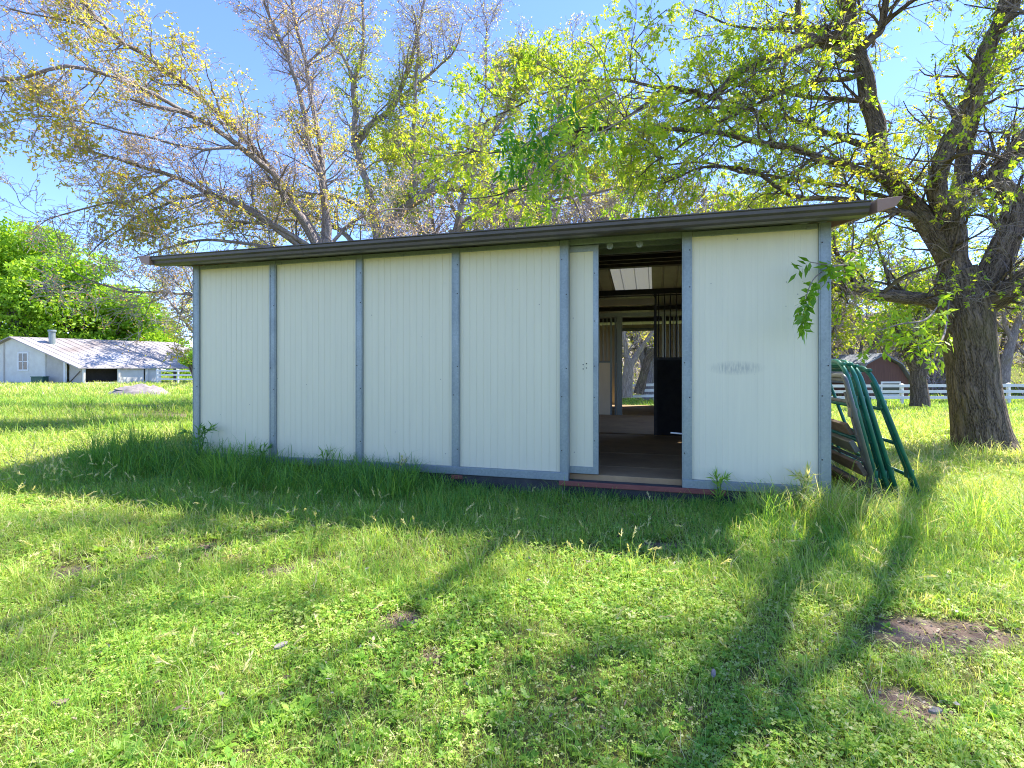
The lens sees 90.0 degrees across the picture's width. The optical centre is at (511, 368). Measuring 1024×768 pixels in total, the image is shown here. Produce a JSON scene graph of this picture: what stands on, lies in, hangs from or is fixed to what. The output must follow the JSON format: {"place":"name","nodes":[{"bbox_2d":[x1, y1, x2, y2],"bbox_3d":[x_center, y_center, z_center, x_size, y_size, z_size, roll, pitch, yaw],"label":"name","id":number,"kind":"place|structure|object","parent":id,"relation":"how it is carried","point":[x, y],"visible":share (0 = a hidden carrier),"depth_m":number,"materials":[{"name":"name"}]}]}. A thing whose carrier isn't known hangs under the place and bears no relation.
{"place":"outdoors","nodes":[
{"label":"outdoors","id":0,"kind":"place"},
{"bbox_2d":[0,315,1023,767],"bbox_3d":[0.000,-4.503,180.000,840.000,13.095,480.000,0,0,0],"label":"ground","id":1,"kind":"structure","parent":0,"point":[894,687],"depth_m":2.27,"materials":[{"name":"green plant"}]},
{"bbox_2d":[30,376,49,383],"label":"metal box","id":2,"kind":"object","parent":1,"relation":"on","point":[42,379],"visible":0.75,"depth_m":43.30,"materials":[{"name":"metal"}]},
{"bbox_2d":[51,698,68,705],"bbox_3d":[-1.726,1.273,1.953,0.053,0.017,0.025,6,12,-23],"label":"dead leaf","id":3,"kind":"object","parent":1,"relation":"on","point":[60,700],"visible":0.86,"depth_m":1.95,"materials":[{"name":"beige plant"}]},
{"bbox_2d":[0,216,150,340],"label":"leafy tree","id":4,"kind":"object","parent":1,"relation":"on","point":[16,261],"visible":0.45,"depth_m":55.67,"materials":[{"name":"green plant"}]},
{"bbox_2d":[0,277,183,339],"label":"leafy tree","id":5,"kind":"object","parent":1,"relation":"on","point":[15,330],"visible":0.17,"depth_m":56.91,"materials":[{"name":"green plant"}]},
{"bbox_2d":[0,330,190,383],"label":"farm house","id":6,"kind":"structure","parent":1,"relation":"on","point":[52,356],"depth_m":45.62,"materials":[{"name":"white paint"}]},
{"bbox_2d":[17,352,28,370],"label":"window","id":7,"kind":"structure","parent":6,"relation":"in","point":[22,357],"depth_m":44.78,"materials":[{"name":"white paint"}]},
{"bbox_2d":[107,383,169,395],"bbox_3d":[-18.948,1.044,26.000,3.000,0.624,2.000,0,0,0],"label":"rubble mound","id":8,"kind":"object","parent":1,"relation":"on","point":[137,388],"visible":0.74,"depth_m":25.48,"materials":[{"name":"white stone"}]},
{"bbox_2d":[97,316,191,377],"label":"leafy tree","id":9,"kind":"object","parent":1,"relation":"on","point":[150,335],"visible":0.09,"depth_m":61.30,"materials":[{"name":"green plant"}]},
{"bbox_2d":[156,369,192,382],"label":"rail fence","id":10,"kind":"object","parent":1,"relation":"on","point":[177,375],"visible":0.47,"depth_m":44.03,"materials":[{"name":"white paint"}]},
{"bbox_2d":[178,349,192,377],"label":"leafy tree","id":11,"kind":"object","parent":1,"relation":"on","point":[186,363],"visible":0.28,"depth_m":39.37,"materials":[{"name":"green plant"}]},
{"bbox_2d":[177,422,217,458],"bbox_3d":[-3.978,0.981,6.454,0.519,0.673,0.267,0,0,0],"label":"weed plant","id":12,"kind":"object","parent":1,"relation":"on","point":[204,429],"visible":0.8,"depth_m":6.46,"materials":[{"name":"green plant"}]},
{"bbox_2d":[140,228,286,347],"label":"wild tree","id":13,"kind":"object","parent":1,"relation":"on","point":[190,283],"visible":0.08,"depth_m":48.57,"materials":[{"name":"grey plant"}]},
{"bbox_2d":[0,0,447,366],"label":"budding tree","id":14,"kind":"object","parent":1,"relation":"on","point":[147,227],"visible":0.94,"depth_m":10.88,"materials":[{"name":"grey plant"}]},
{"bbox_2d":[247,441,271,461],"bbox_3d":[-3.086,1.103,6.278,0.306,0.507,0.251,0,0,0],"label":"weed plant","id":15,"kind":"object","parent":1,"relation":"on","point":[250,445],"visible":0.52,"depth_m":6.24,"materials":[{"name":"green plant"}]},
{"bbox_2d":[274,641,287,649],"bbox_3d":[-1.071,1.280,2.372,0.026,0.018,0.066,18,6,38],"label":"wood chip","id":16,"kind":"object","parent":1,"relation":"on","point":[281,645],"visible":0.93,"depth_m":2.37,"materials":[{"name":"beige wood"}]},
{"bbox_2d":[318,446,336,471],"bbox_3d":[-2.197,1.097,6.053,0.226,0.454,0.216,0,0,0],"label":"weed plant","id":17,"kind":"object","parent":1,"relation":"on","point":[321,454],"visible":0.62,"depth_m":6.05,"materials":[{"name":"green plant"}]},
{"bbox_2d":[236,0,547,243],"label":"budding tree","id":18,"kind":"object","parent":1,"relation":"on","point":[396,97],"visible":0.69,"depth_m":19.44,"materials":[{"name":"grey plant"}]},
{"bbox_2d":[397,455,407,468],"bbox_3d":[-1.243,1.157,5.762,0.090,0.361,0.150,0,0,19],"label":"weed plant","id":19,"kind":"object","parent":1,"relation":"on","point":[402,459],"visible":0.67,"depth_m":5.79,"materials":[{"name":"green plant"}]},
{"bbox_2d":[339,149,555,238],"bbox_3d":[-2.901,-6.680,33.727,11.708,16.431,15.672,0,0,41],"label":"wild tree","id":20,"kind":"object","parent":1,"relation":"on","point":[427,222],"visible":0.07,"depth_m":30.80,"materials":[{"name":"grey plant"}]},
{"bbox_2d":[343,11,663,235],"bbox_3d":[-0.352,-6.430,21.451,13.219,16.359,4.887,0,0,18],"label":"leaning tree","id":21,"kind":"object","parent":1,"relation":"on","point":[513,51],"visible":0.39,"depth_m":20.85,"materials":[{"name":"green plant"}]},
{"bbox_2d":[378,105,632,233],"bbox_3d":[-0.060,-5.698,29.038,14.060,15.101,13.404,0,0,0],"label":"wild tree","id":22,"kind":"object","parent":1,"relation":"on","point":[453,208],"visible":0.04,"depth_m":25.89,"materials":[{"name":"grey plant"}]},
{"bbox_2d":[0,416,1023,767],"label":"clover","id":23,"kind":"object","parent":1,"relation":"on","point":[654,664],"visible":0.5,"depth_m":2.38,"materials":[{"name":"green plant"}]},
{"bbox_2d":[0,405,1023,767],"bbox_3d":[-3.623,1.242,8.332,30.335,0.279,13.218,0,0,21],"label":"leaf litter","id":24,"kind":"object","parent":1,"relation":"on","point":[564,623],"visible":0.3,"depth_m":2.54,"materials":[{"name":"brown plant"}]},
{"bbox_2d":[138,196,902,508],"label":"horse barn","id":25,"kind":"structure","parent":1,"relation":"on","point":[482,356],"depth_m":5.61,"materials":[{"name":"metal"}]},
{"bbox_2d":[570,245,598,473],"bbox_3d":[0.320,-0.098,5.523,1.220,2.395,0.062,0,0,16],"label":"sliding door","id":26,"kind":"structure","parent":25,"relation":"in","point":[584,260],"depth_m":5.38,"materials":[{"name":"metal"}]},
{"bbox_2d":[499,141,720,345],"bbox_3d":[3.848,-5.394,31.290,16.689,15.286,12.388,0,0,27],"label":"wild tree","id":27,"kind":"object","parent":1,"relation":"on","point":[585,208],"visible":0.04,"depth_m":28.10,"materials":[{"name":"green plant"}]},
{"bbox_2d":[553,155,710,400],"bbox_3d":[8.689,-4.786,31.153,13.818,14.057,10.876,0,0,0],"label":"wild tree","id":28,"kind":"object","parent":1,"relation":"on","point":[650,379],"visible":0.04,"depth_m":30.47,"materials":[{"name":"green plant"}]},
{"bbox_2d":[622,324,653,397],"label":"forked tree","id":29,"kind":"object","parent":1,"relation":"on","point":[627,378],"visible":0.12,"depth_m":23.89,"materials":[{"name":"grey plant"}]},
{"bbox_2d":[634,323,671,393],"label":"slanting tree","id":30,"kind":"object","parent":1,"relation":"on","point":[640,386],"depth_m":26.83,"materials":[{"name":"grey plant"}]},
{"bbox_2d":[388,0,1023,453],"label":"walnut tree","id":31,"kind":"object","parent":1,"relation":"on","point":[966,302],"visible":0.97,"depth_m":7.97,"materials":[{"name":"green plant"}]},
{"bbox_2d":[629,167,797,344],"bbox_3d":[11.414,-5.391,34.900,14.479,15.378,9.513,0,0,9],"label":"wild tree","id":32,"kind":"object","parent":1,"relation":"on","point":[718,183],"visible":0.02,"depth_m":32.14,"materials":[{"name":"green plant"}]},
{"bbox_2d":[711,669,715,677],"bbox_3d":[0.847,1.278,2.153,0.018,0.017,0.051,15,0,22],"label":"bark piece","id":33,"kind":"object","parent":1,"relation":"on","point":[713,672],"visible":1,"depth_m":2.15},
{"bbox_2d":[706,465,730,504],"bbox_3d":[1.971,1.122,4.812,0.280,0.417,0.245,0,0,0],"label":"weed plant","id":34,"kind":"object","parent":1,"relation":"on","point":[719,483],"visible":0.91,"depth_m":4.84,"materials":[{"name":"green plant"}]},
{"bbox_2d":[696,171,861,257],"bbox_3d":[15.128,-4.335,29.995,9.403,13.269,9.161,0,0,22],"label":"wild tree","id":35,"kind":"object","parent":1,"relation":"on","point":[838,240],"visible":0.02,"depth_m":27.59,"materials":[{"name":"green plant"}]},
{"bbox_2d":[784,461,818,507],"bbox_3d":[2.594,1.070,4.599,0.245,0.532,0.275,0,0,-18],"label":"weed plant","id":36,"kind":"object","parent":1,"relation":"on","point":[806,478],"visible":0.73,"depth_m":4.55,"materials":[{"name":"green plant"}]},
{"bbox_2d":[622,308,1023,395],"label":"hillside brush","id":37,"kind":"object","parent":1,"relation":"on","point":[940,379],"visible":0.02,"depth_m":43.40,"materials":[{"name":"green plant"}]},
{"bbox_2d":[630,383,1023,403],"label":"rail fence","id":38,"kind":"object","parent":1,"relation":"on","point":[1008,391],"visible":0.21,"depth_m":25.65,"materials":[{"name":"white paint"}]},
{"bbox_2d":[831,466,869,498],"bbox_3d":[3.796,1.170,6.355,0.040,0.160,3.000,-30,-8,14],"label":"plank","id":39,"kind":"object","parent":1,"relation":"on","point":[844,476],"visible":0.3,"depth_m":5.30,"materials":[{"name":"brown wood"}]},
{"bbox_2d":[831,373,880,504],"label":"livestock gate","id":40,"kind":"structure","parent":1,"relation":"on","point":[852,414],"depth_m":4.89,"materials":[{"name":"green metal"}]},
{"bbox_2d":[831,418,853,434],"bbox_3d":[3.691,0.587,6.426,0.040,0.120,3.000,-30,-8,14],"label":"plank","id":41,"kind":"object","parent":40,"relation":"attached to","point":[841,426],"visible":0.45,"depth_m":5.13,"materials":[{"name":"brown wood"}]},
{"bbox_2d":[831,432,859,452],"bbox_3d":[3.706,0.747,6.370,0.050,0.120,3.000,-30,-8,14],"label":"plank","id":42,"kind":"object","parent":40,"relation":"attached to","point":[844,442],"visible":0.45,"depth_m":5.12,"materials":[{"name":"grey wood"}]},
{"bbox_2d":[831,449,867,476],"bbox_3d":[3.751,0.959,6.326,0.043,0.141,3.000,-30,-8,14],"label":"plank","id":43,"kind":"object","parent":40,"relation":"attached to","point":[845,461],"visible":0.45,"depth_m":5.18,"materials":[{"name":"brown wood"}]},
{"bbox_2d":[831,359,882,500],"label":"livestock gate","id":44,"kind":"structure","parent":1,"relation":"on","point":[837,362],"depth_m":5.06,"materials":[{"name":"metal"}]},
{"bbox_2d":[831,360,892,503],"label":"livestock gate","id":45,"kind":"structure","parent":1,"relation":"on","point":[878,461],"depth_m":5.09,"materials":[{"name":"green metal"}]},
{"bbox_2d":[831,361,899,498],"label":"livestock gate","id":46,"kind":"structure","parent":1,"relation":"on","point":[884,454],"depth_m":5.12,"materials":[{"name":"green metal"}]},
{"bbox_2d":[831,221,903,360],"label":"wild tree","id":47,"kind":"object","parent":1,"relation":"on","point":[847,336],"visible":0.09,"depth_m":33.31,"materials":[{"name":"green plant"}]},
{"bbox_2d":[831,353,909,395],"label":"garden shed","id":48,"kind":"structure","parent":1,"relation":"on","point":[887,371],"depth_m":34.07,"materials":[{"name":"red"}]},
{"bbox_2d":[881,381,900,395],"bbox_3d":[25.189,1.320,34.053,1.450,0.970,0.048,0,0,-7],"label":"window","id":49,"kind":"structure","parent":48,"relation":"in","point":[891,382],"depth_m":34.05,"materials":[{"name":"white paint"}]},
{"bbox_2d":[831,366,923,498],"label":"livestock gate","id":50,"kind":"structure","parent":1,"relation":"on","point":[908,471],"depth_m":5.24,"materials":[{"name":"green metal"}]},
{"bbox_2d":[831,267,935,362],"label":"wild tree","id":51,"kind":"object","parent":1,"relation":"on","point":[860,349],"visible":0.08,"depth_m":37.60,"materials":[{"name":"green plant"}]},
{"bbox_2d":[857,309,938,366],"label":"wild tree","id":52,"kind":"object","parent":1,"relation":"on","point":[895,351],"visible":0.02,"depth_m":41.85,"materials":[{"name":"green plant"}]},
{"bbox_2d":[865,257,942,406],"bbox_3d":[16.542,-1.530,21.087,3.842,6.183,2.870,0,0,0],"label":"paddock tree","id":53,"kind":"object","parent":1,"relation":"on","point":[919,394],"visible":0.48,"depth_m":20.83,"materials":[{"name":"green plant"}]},
{"bbox_2d":[882,304,938,374],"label":"wild tree","id":54,"kind":"object","parent":1,"relation":"on","point":[928,353],"visible":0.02,"depth_m":44.00,"materials":[{"name":"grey plant"}]},
{"bbox_2d":[928,706,942,713],"bbox_3d":[1.579,1.276,1.913,0.053,0.017,0.024,6,13,-11],"label":"flat stone","id":55,"kind":"object","parent":1,"relation":"on","point":[934,711],"visible":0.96,"depth_m":1.91,"materials":[{"name":"grey stone"}]},
{"bbox_2d":[878,246,1023,383],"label":"wild tree","id":56,"kind":"object","parent":1,"relation":"on","point":[894,270],"visible":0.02,"depth_m":39.34,"materials":[{"name":"green plant"}]},
{"bbox_2d":[933,263,1023,360],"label":"wild tree","id":57,"kind":"object","parent":1,"relation":"on","point":[1003,336],"visible":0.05,"depth_m":42.77,"materials":[{"name":"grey plant"}]},
{"bbox_2d":[969,240,1023,387],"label":"slender tree","id":58,"kind":"object","parent":1,"relation":"on","point":[1008,353],"visible":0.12,"depth_m":29.86,"materials":[{"name":"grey plant"}]},
{"bbox_2d":[997,312,1023,360],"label":"wild tree","id":59,"kind":"object","parent":1,"relation":"on","point":[1020,348],"visible":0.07,"depth_m":37.26,"materials":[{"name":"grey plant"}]},
{"bbox_2d":[0,0,1023,369],"label":"sky","id":60,"kind":"structure","parent":0,"point":[216,23],"materials":[{"name":"blue"}]}
]}

